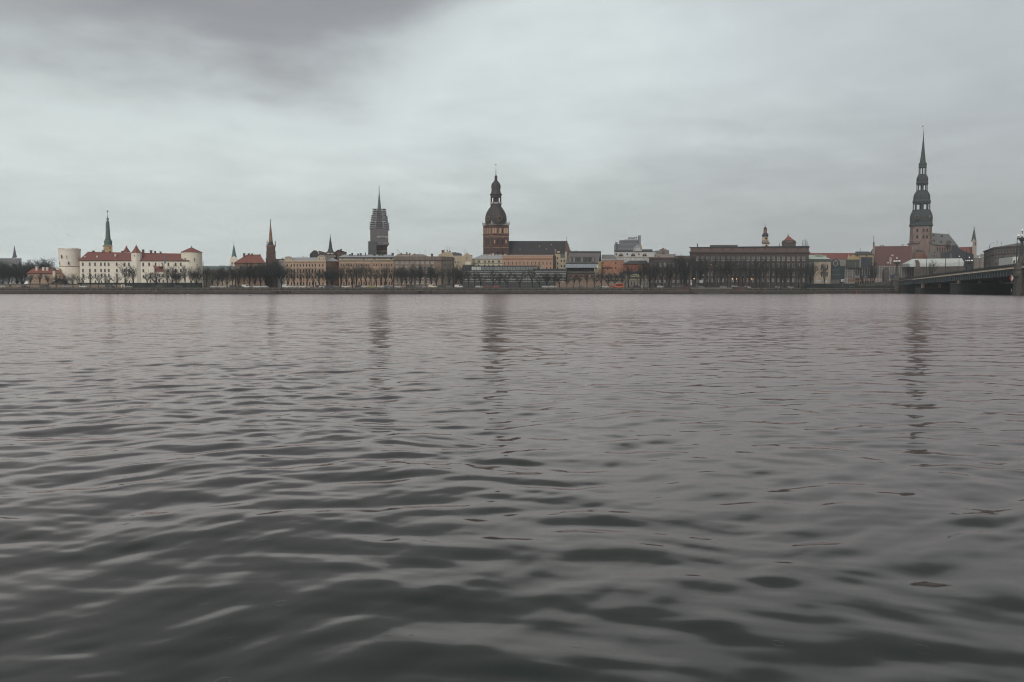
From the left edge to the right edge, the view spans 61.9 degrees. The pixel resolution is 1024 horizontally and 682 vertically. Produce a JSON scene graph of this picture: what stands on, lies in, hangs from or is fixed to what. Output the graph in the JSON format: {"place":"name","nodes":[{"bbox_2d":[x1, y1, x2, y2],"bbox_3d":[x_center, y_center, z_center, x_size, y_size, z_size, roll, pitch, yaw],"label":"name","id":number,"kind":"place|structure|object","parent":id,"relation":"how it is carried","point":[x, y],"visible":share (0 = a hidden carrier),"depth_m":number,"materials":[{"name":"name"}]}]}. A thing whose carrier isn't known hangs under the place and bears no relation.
{"place":"outdoors","nodes":[
{"label":"outdoors","id":0,"kind":"place"},
{"bbox_2d":[103,210,112,251],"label":"castle main tower","id":1,"kind":"structure","parent":0,"point":[107,246],"depth_m":586.28,"materials":[{"name":"metal"}]},
{"bbox_2d":[368,191,389,254],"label":"scaffolded church","id":2,"kind":"structure","parent":0,"point":[378,243],"depth_m":645.72,"materials":[{"name":"metal"}]},
{"bbox_2d":[0,293,1023,681],"bbox_3d":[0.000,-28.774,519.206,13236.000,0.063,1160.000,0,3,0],"label":"river","id":3,"kind":"structure","parent":0,"point":[512,489],"depth_m":7.38,"materials":[{"name":"liquid"}]},
{"bbox_2d":[0,0,1023,283],"label":"sky","id":4,"kind":"structure","parent":0,"point":[677,125],"materials":[{"name":"grey"}]},
{"bbox_2d":[762,226,769,245],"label":"town hall tower","id":5,"kind":"structure","parent":0,"point":[765,241],"depth_m":635.32,"materials":[{"name":"white paint"}]},
{"bbox_2d":[858,281,891,287],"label":"grass slope","id":6,"kind":"structure","parent":0,"point":[877,283],"depth_m":603.70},
{"bbox_2d":[864,259,877,282],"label":"lone tree","id":7,"kind":"object","parent":6,"relation":"on","point":[873,270],"visible":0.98,"depth_m":609.42,"materials":[{"name":"brown plant"}]},
{"bbox_2d":[923,246,940,258],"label":"stone gable house","id":8,"kind":"structure","parent":0,"point":[933,253],"depth_m":665.19,"materials":[{"name":"grey stone"}]},
{"bbox_2d":[902,258,963,266],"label":"marquee","id":9,"kind":"object","parent":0,"point":[953,262],"visible":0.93,"depth_m":624.83},
{"bbox_2d":[941,245,973,269],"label":"dark museum","id":10,"kind":"structure","parent":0,"point":[955,252],"depth_m":637.35,"materials":[{"name":"grey"}]},
{"label":"ground","id":11,"kind":"structure","parent":0,"visible":0},
{"bbox_2d":[0,259,20,283],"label":"park tree","id":12,"kind":"object","parent":11,"relation":"on","point":[6,274],"visible":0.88,"depth_m":577.45,"materials":[{"name":"brown plant"}]},
{"bbox_2d":[0,258,21,283],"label":"office building","id":13,"kind":"structure","parent":11,"relation":"on","point":[9,260],"depth_m":896.65,"materials":[{"name":"grey concrete"}]},
{"bbox_2d":[2,261,24,283],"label":"park tree","id":14,"kind":"object","parent":11,"relation":"on","point":[16,280],"visible":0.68,"depth_m":577.48,"materials":[{"name":"brown plant"}]},
{"bbox_2d":[7,261,34,283],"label":"park tree","id":15,"kind":"object","parent":11,"relation":"on","point":[26,277],"visible":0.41,"depth_m":577.49,"materials":[{"name":"brown plant"}]},
{"bbox_2d":[10,259,40,281],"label":"park tree","id":16,"kind":"object","parent":11,"relation":"on","point":[29,260],"visible":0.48,"depth_m":575.20,"materials":[{"name":"brown plant"}]},
{"bbox_2d":[28,256,56,269],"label":"park tree","id":17,"kind":"object","parent":11,"relation":"on","point":[47,264],"visible":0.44,"depth_m":577.89,"materials":[{"name":"brown plant"}]},
{"bbox_2d":[26,267,62,283],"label":"annex house","id":18,"kind":"structure","parent":11,"relation":"on","point":[35,271],"depth_m":558.68,"materials":[{"name":"paint"}]},
{"bbox_2d":[0,284,124,287],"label":"retaining wall","id":19,"kind":"structure","parent":11,"relation":"on","point":[54,285],"depth_m":521.14,"materials":[{"name":"beige stone"}]},
{"bbox_2d":[58,248,80,283],"bbox_3d":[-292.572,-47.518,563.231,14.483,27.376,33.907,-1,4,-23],"label":"castle round tower","id":20,"kind":"structure","parent":11,"relation":"on","point":[69,261],"depth_m":566.42,"materials":[{"name":"white paint"}]},
{"bbox_2d":[79,245,188,282],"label":"castle","id":21,"kind":"structure","parent":11,"relation":"on","point":[96,263],"depth_m":563.28,"materials":[{"name":"paint"}]},
{"bbox_2d":[77,283,201,287],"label":"garden hedge","id":22,"kind":"object","parent":11,"relation":"on","point":[153,285],"visible":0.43,"depth_m":537.40,"materials":[{"name":"plant"}]},
{"bbox_2d":[148,256,165,282],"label":"chapel","id":23,"kind":"structure","parent":11,"relation":"on","point":[154,269],"depth_m":546.61,"materials":[{"name":"white paint"}]},
{"bbox_2d":[181,246,202,287],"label":"castle corner tower","id":24,"kind":"structure","parent":11,"relation":"on","point":[193,256],"depth_m":564.75,"materials":[{"name":"paint"}]},
{"bbox_2d":[203,266,235,287],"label":"school building","id":25,"kind":"structure","parent":11,"relation":"on","point":[209,283],"depth_m":583.70,"materials":[{"name":"beige paint"}]},
{"bbox_2d":[230,245,237,266],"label":"white church","id":26,"kind":"structure","parent":11,"relation":"on","point":[234,258],"depth_m":637.75,"materials":[{"name":"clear paint"}]},
{"bbox_2d":[234,253,264,287],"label":"red roof house","id":27,"kind":"structure","parent":11,"relation":"on","point":[253,259],"depth_m":583.70,"materials":[{"name":"brown paint"}]},
{"bbox_2d":[266,219,276,287],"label":"gothic church","id":28,"kind":"structure","parent":11,"relation":"on","point":[270,252],"depth_m":595.37,"materials":[{"name":"brick"}]},
{"bbox_2d":[276,258,284,287],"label":"grey house","id":29,"kind":"structure","parent":11,"relation":"on","point":[283,263],"depth_m":598.40,"materials":[{"name":"paint"}]},
{"bbox_2d":[284,255,338,287],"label":"ornate block","id":30,"kind":"structure","parent":11,"relation":"on","point":[320,262],"depth_m":558.45,"materials":[{"name":"beige paint"}]},
{"bbox_2d":[318,251,336,259],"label":"apartment house","id":31,"kind":"structure","parent":11,"relation":"on","point":[329,254],"depth_m":622.50,"materials":[{"name":"stone"}]},
{"bbox_2d":[338,252,393,287],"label":"long ornate block","id":32,"kind":"structure","parent":11,"relation":"on","point":[374,261],"depth_m":560.30,"materials":[{"name":"paint"}]},
{"bbox_2d":[393,249,453,287],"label":"plain block","id":33,"kind":"structure","parent":11,"relation":"on","point":[406,260],"depth_m":554.49,"materials":[{"name":"beige paint"}]},
{"bbox_2d":[0,288,898,293],"bbox_3d":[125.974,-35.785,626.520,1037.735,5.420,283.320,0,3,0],"label":"quay wall","id":34,"kind":"structure","parent":11,"relation":"on","point":[407,290],"depth_m":490.65,"materials":[{"name":"stone"}]},
{"bbox_2d":[1,287,792,287],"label":"bushes","id":35,"kind":"object","parent":34,"relation":"on","point":[281,287],"visible":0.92,"depth_m":493.55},
{"bbox_2d":[5,287,839,287],"bbox_3d":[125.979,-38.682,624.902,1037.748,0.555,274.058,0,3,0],"label":"quay railing","id":36,"kind":"object","parent":34,"relation":"on","point":[539,287],"visible":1,"depth_m":495.70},
{"bbox_2d":[690,288,732,293],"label":"landing stage","id":37,"kind":"object","parent":34,"relation":"attached to","point":[711,290],"visible":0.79,"depth_m":513.04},
{"bbox_2d":[793,258,804,287],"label":"street tree","id":38,"kind":"object","parent":34,"relation":"on","point":[797,265],"visible":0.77,"depth_m":551.52,"materials":[{"name":"brown plant"}]},
{"bbox_2d":[802,261,816,288],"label":"street tree","id":39,"kind":"object","parent":34,"relation":"on","point":[806,269],"visible":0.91,"depth_m":546.92,"materials":[{"name":"brown plant"}]},
{"bbox_2d":[801,261,820,286],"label":"street tree","id":40,"kind":"object","parent":34,"relation":"on","point":[811,278],"visible":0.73,"depth_m":558.21,"materials":[{"name":"brown plant"}]},
{"bbox_2d":[801,283,894,287],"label":"undergrowth","id":41,"kind":"object","parent":34,"relation":"on","point":[875,286],"visible":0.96,"depth_m":585.69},
{"bbox_2d":[438,247,472,287],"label":"cream corner house","id":42,"kind":"structure","parent":11,"relation":"on","point":[460,259],"depth_m":589.71,"materials":[{"name":"paint"}]},
{"bbox_2d":[473,253,502,265],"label":"cream town house","id":43,"kind":"structure","parent":11,"relation":"on","point":[489,260],"depth_m":597.80,"materials":[{"name":"paint"}]},
{"bbox_2d":[462,264,565,287],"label":"louvred hall","id":44,"kind":"structure","parent":11,"relation":"on","point":[525,282],"depth_m":564.62,"materials":[{"name":"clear glass"}]},
{"bbox_2d":[482,164,570,257],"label":"cathedral","id":45,"kind":"structure","parent":11,"relation":"on","point":[496,241],"depth_m":620.93,"materials":[{"name":"brick"}]},
{"bbox_2d":[503,254,555,268],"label":"salmon building","id":46,"kind":"structure","parent":11,"relation":"on","point":[548,261],"depth_m":593.76,"materials":[{"name":"paint"}]},
{"bbox_2d":[555,249,566,268],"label":"narrow cream house","id":47,"kind":"structure","parent":11,"relation":"on","point":[561,259],"depth_m":601.83,"materials":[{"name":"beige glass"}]},
{"bbox_2d":[565,251,600,274],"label":"mansard building","id":48,"kind":"structure","parent":11,"relation":"on","point":[583,261],"depth_m":588.12,"materials":[{"name":"metal"}]},
{"bbox_2d":[555,281,623,286],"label":"tan wall","id":49,"kind":"structure","parent":11,"relation":"on","point":[582,283],"depth_m":543.79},
{"bbox_2d":[566,271,623,280],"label":"arcade","id":50,"kind":"object","parent":11,"relation":"on","point":[570,274],"visible":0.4,"depth_m":570.38,"materials":[{"name":"grey concrete"}]},
{"bbox_2d":[601,255,624,272],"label":"orange house","id":51,"kind":"structure","parent":11,"relation":"on","point":[610,263],"depth_m":591.95,"materials":[{"name":"paint"}]},
{"bbox_2d":[614,235,640,255],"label":"stepped block","id":52,"kind":"structure","parent":11,"relation":"on","point":[629,243],"depth_m":1493.18,"materials":[{"name":"grey concrete"}]},
{"bbox_2d":[614,245,655,262],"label":"white arched building","id":53,"kind":"structure","parent":11,"relation":"on","point":[638,253],"depth_m":609.34,"materials":[{"name":"paint"}]},
{"bbox_2d":[623,261,647,279],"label":"building","id":54,"kind":"structure","parent":11,"relation":"on","point":[630,264],"depth_m":586.12,"materials":[{"name":"paint"}]},
{"bbox_2d":[623,271,648,286],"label":"shop row","id":55,"kind":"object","parent":11,"relation":"on","point":[633,280],"visible":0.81,"depth_m":572.61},
{"bbox_2d":[644,259,658,286],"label":"park tree","id":56,"kind":"object","parent":11,"relation":"on","point":[652,270],"visible":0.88,"depth_m":541.63,"materials":[{"name":"brown plant"}]},
{"bbox_2d":[661,260,677,286],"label":"park tree","id":57,"kind":"object","parent":11,"relation":"on","point":[669,272],"visible":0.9,"depth_m":549.96,"materials":[{"name":"brown plant"}]},
{"bbox_2d":[649,257,690,286],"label":"dark office","id":58,"kind":"structure","parent":11,"relation":"on","point":[664,262],"depth_m":578.41,"materials":[{"name":"grey stone"}]},
{"bbox_2d":[672,254,687,285],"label":"street tree","id":59,"kind":"object","parent":11,"relation":"on","point":[681,262],"visible":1,"depth_m":544.11,"materials":[{"name":"brown plant"}]},
{"bbox_2d":[673,260,693,286],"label":"park tree","id":60,"kind":"object","parent":11,"relation":"on","point":[683,278],"visible":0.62,"depth_m":549.27,"materials":[{"name":"brown plant"}]},
{"bbox_2d":[681,255,694,286],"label":"street tree","id":61,"kind":"object","parent":11,"relation":"on","point":[688,265],"visible":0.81,"depth_m":547.50,"materials":[{"name":"brown plant"}]},
{"bbox_2d":[687,254,705,280],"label":"park tree","id":62,"kind":"object","parent":11,"relation":"on","point":[701,273],"visible":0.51,"depth_m":557.09,"materials":[{"name":"brown plant"}]},
{"bbox_2d":[689,236,809,287],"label":"brown office","id":63,"kind":"structure","parent":11,"relation":"on","point":[788,251],"depth_m":577.90,"materials":[{"name":"stone"}]},
{"bbox_2d":[808,254,830,283],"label":"mint roof house","id":64,"kind":"structure","parent":11,"relation":"on","point":[820,258],"depth_m":597.61,"materials":[{"name":"beige paint"}]},
{"bbox_2d":[804,284,857,286],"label":"roadside hedge","id":65,"kind":"object","parent":11,"relation":"on","point":[830,285],"visible":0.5,"depth_m":579.16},
{"bbox_2d":[809,253,853,265],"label":"long red roof house","id":66,"kind":"structure","parent":11,"relation":"on","point":[842,258],"depth_m":650.06,"materials":[{"name":"tile"}]},
{"bbox_2d":[831,258,844,283],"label":"glass gable building","id":67,"kind":"structure","parent":11,"relation":"on","point":[837,271],"depth_m":604.28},
{"bbox_2d":[846,248,873,283],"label":"yellow house","id":68,"kind":"structure","parent":11,"relation":"on","point":[861,258],"depth_m":636.84,"materials":[{"name":"paint"}]},
{"bbox_2d":[845,265,913,283],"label":"scaffolded facade","id":69,"kind":"structure","parent":11,"relation":"on","point":[903,272],"depth_m":638.01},
{"bbox_2d":[870,242,912,264],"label":"guild house","id":70,"kind":"structure","parent":11,"relation":"on","point":[887,255],"depth_m":654.76,"materials":[{"name":"red brick"}]},
{"bbox_2d":[915,250,924,258],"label":"tan brick house","id":71,"kind":"structure","parent":11,"relation":"on","point":[919,254],"depth_m":673.20,"materials":[{"name":"brick"}]},
{"bbox_2d":[907,126,958,258],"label":"tall steeple church","id":72,"kind":"structure","parent":11,"relation":"on","point":[923,237],"depth_m":680.90,"materials":[{"name":"brick"}]},
{"bbox_2d":[914,267,964,275],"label":"square wall","id":73,"kind":"structure","parent":11,"relation":"on","point":[919,271],"depth_m":620.06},
{"bbox_2d":[899,262,1023,294],"bbox_3d":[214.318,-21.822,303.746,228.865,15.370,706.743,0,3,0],"label":"bridge","id":74,"kind":"structure","parent":11,"relation":"on","point":[994,280],"depth_m":432.00,"materials":[{"name":"concrete"}]},
{"bbox_2d":[891,260,900,290],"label":"lamp tower","id":75,"kind":"structure","parent":74,"relation":"on","point":[895,280],"depth_m":598.36,"materials":[{"name":"stone"}]},
{"bbox_2d":[999,257,1017,267],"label":"lorry","id":76,"kind":"object","parent":74,"relation":"on","point":[1007,260],"visible":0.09,"depth_m":364.72,"materials":[{"name":"white metal"}]},
{"bbox_2d":[1013,229,1023,276],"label":"lamp tower","id":77,"kind":"structure","parent":74,"relation":"on","point":[1018,270],"depth_m":336.32,"materials":[{"name":"stone"}]},
{"bbox_2d":[958,228,976,254],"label":"white spire church","id":78,"kind":"structure","parent":11,"relation":"on","point":[972,249],"depth_m":713.09,"materials":[{"name":"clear paint"}]},
{"bbox_2d":[974,254,983,268],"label":"pale town house","id":79,"kind":"structure","parent":11,"relation":"on","point":[977,264],"depth_m":687.64,"materials":[{"name":"beige glass"}]},
{"bbox_2d":[983,242,1023,282],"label":"long stone office","id":80,"kind":"structure","parent":11,"relation":"on","point":[1005,250],"depth_m":593.63,"materials":[{"name":"grey stone"}]},
{"label":"road","id":81,"kind":"structure","parent":0,"visible":0},
{"bbox_2d":[115,262,134,285],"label":"street tree","id":82,"kind":"object","parent":81,"relation":"on","point":[126,270],"visible":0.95,"depth_m":509.81,"materials":[{"name":"brown plant"}]},
{"bbox_2d":[122,265,137,287],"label":"street tree","id":83,"kind":"object","parent":81,"relation":"on","point":[131,275],"visible":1,"depth_m":509.99,"materials":[{"name":"brown plant"}]},
{"bbox_2d":[169,267,186,287],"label":"park tree","id":84,"kind":"object","parent":81,"relation":"on","point":[175,276],"visible":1,"depth_m":505.95,"materials":[{"name":"brown plant"}]},
{"bbox_2d":[186,265,204,286],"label":"park tree","id":85,"kind":"object","parent":81,"relation":"on","point":[195,275],"visible":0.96,"depth_m":512.35,"materials":[{"name":"brown plant"}]},
{"bbox_2d":[209,265,223,286],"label":"park tree","id":86,"kind":"object","parent":81,"relation":"on","point":[218,277],"visible":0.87,"depth_m":508.83,"materials":[{"name":"brown plant"}]},
{"bbox_2d":[215,265,234,287],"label":"park tree","id":87,"kind":"object","parent":81,"relation":"on","point":[225,275],"visible":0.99,"depth_m":505.82,"materials":[{"name":"brown plant"}]},
{"bbox_2d":[229,265,249,285],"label":"park tree","id":88,"kind":"object","parent":81,"relation":"on","point":[239,276],"visible":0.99,"depth_m":508.27,"materials":[{"name":"brown plant"}]},
{"bbox_2d":[237,261,257,285],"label":"park tree","id":89,"kind":"object","parent":81,"relation":"on","point":[248,274],"visible":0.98,"depth_m":509.18,"materials":[{"name":"brown plant"}]},
{"bbox_2d":[253,262,270,285],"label":"park tree","id":90,"kind":"object","parent":81,"relation":"on","point":[258,274],"visible":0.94,"depth_m":509.78,"materials":[{"name":"brown plant"}]},
{"bbox_2d":[261,260,282,286],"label":"park tree","id":91,"kind":"object","parent":81,"relation":"on","point":[270,281],"visible":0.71,"depth_m":511.98,"materials":[{"name":"brown plant"}]},
{"bbox_2d":[267,262,286,287],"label":"park tree","id":92,"kind":"object","parent":81,"relation":"on","point":[274,274],"visible":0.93,"depth_m":509.77,"materials":[{"name":"brown plant"}]},
{"bbox_2d":[268,259,291,287],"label":"park tree","id":93,"kind":"object","parent":81,"relation":"on","point":[281,267],"visible":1,"depth_m":509.14,"materials":[{"name":"brown plant"}]},
{"bbox_2d":[314,264,339,284],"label":"park tree","id":94,"kind":"object","parent":81,"relation":"on","point":[327,274],"visible":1,"depth_m":508.51,"materials":[{"name":"brown plant"}]},
{"bbox_2d":[342,263,357,287],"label":"street tree","id":95,"kind":"object","parent":81,"relation":"on","point":[351,274],"visible":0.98,"depth_m":515.25,"materials":[{"name":"brown plant"}]},
{"bbox_2d":[356,264,370,284],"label":"street tree","id":96,"kind":"object","parent":81,"relation":"on","point":[364,271],"visible":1,"depth_m":509.50,"materials":[{"name":"brown plant"}]},
{"bbox_2d":[391,266,407,286],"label":"park tree","id":97,"kind":"object","parent":81,"relation":"on","point":[401,275],"visible":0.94,"depth_m":512.98,"materials":[{"name":"brown plant"}]},
{"bbox_2d":[402,265,419,287],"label":"park tree","id":98,"kind":"object","parent":81,"relation":"on","point":[411,276],"visible":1,"depth_m":507.56,"materials":[{"name":"brown plant"}]},
{"bbox_2d":[411,264,426,285],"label":"park tree","id":99,"kind":"object","parent":81,"relation":"on","point":[421,275],"visible":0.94,"depth_m":509.03,"materials":[{"name":"brown plant"}]},
{"bbox_2d":[424,263,439,287],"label":"park tree","id":100,"kind":"object","parent":81,"relation":"on","point":[430,276],"visible":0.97,"depth_m":509.84,"materials":[{"name":"brown plant"}]},
{"bbox_2d":[446,265,459,284],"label":"park tree","id":101,"kind":"object","parent":81,"relation":"on","point":[454,275],"visible":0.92,"depth_m":513.11,"materials":[{"name":"brown plant"}]},
{"bbox_2d":[455,264,471,285],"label":"park tree","id":102,"kind":"object","parent":81,"relation":"on","point":[460,275],"visible":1,"depth_m":509.56,"materials":[{"name":"brown plant"}]},
{"bbox_2d":[617,263,634,286],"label":"street tree","id":103,"kind":"object","parent":81,"relation":"on","point":[629,272],"visible":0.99,"depth_m":517.84,"materials":[{"name":"brown plant"}]},
{"bbox_2d":[635,260,647,286],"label":"street tree","id":104,"kind":"object","parent":81,"relation":"on","point":[644,269],"visible":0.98,"depth_m":509.69,"materials":[{"name":"brown plant"}]},
{"bbox_2d":[699,257,710,287],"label":"street tree","id":105,"kind":"object","parent":81,"relation":"on","point":[706,267],"visible":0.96,"depth_m":546.35,"materials":[{"name":"brown plant"}]},
{"bbox_2d":[713,254,727,285],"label":"street tree","id":106,"kind":"object","parent":81,"relation":"on","point":[721,267],"visible":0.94,"depth_m":545.54,"materials":[{"name":"brown plant"}]},
{"bbox_2d":[716,256,736,285],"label":"park tree","id":107,"kind":"object","parent":81,"relation":"on","point":[727,271],"visible":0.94,"depth_m":544.98,"materials":[{"name":"brown plant"}]},
{"bbox_2d":[741,257,756,286],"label":"street tree","id":108,"kind":"object","parent":81,"relation":"on","point":[746,268],"visible":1,"depth_m":544.33,"materials":[{"name":"brown plant"}]},
{"bbox_2d":[747,258,762,287],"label":"park tree","id":109,"kind":"object","parent":81,"relation":"on","point":[756,266],"visible":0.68,"depth_m":557.21,"materials":[{"name":"brown plant"}]},
{"bbox_2d":[764,259,775,285],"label":"street tree","id":110,"kind":"object","parent":81,"relation":"on","point":[771,269],"visible":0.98,"depth_m":549.67,"materials":[{"name":"brown plant"}]},
{"bbox_2d":[775,260,794,287],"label":"park tree","id":111,"kind":"object","parent":81,"relation":"on","point":[786,273],"visible":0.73,"depth_m":550.97,"materials":[{"name":"brown plant"}]},
{"bbox_2d":[882,267,888,281],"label":"granite monument","id":112,"kind":"object","parent":81,"relation":"on","point":[885,274],"visible":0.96,"depth_m":618.84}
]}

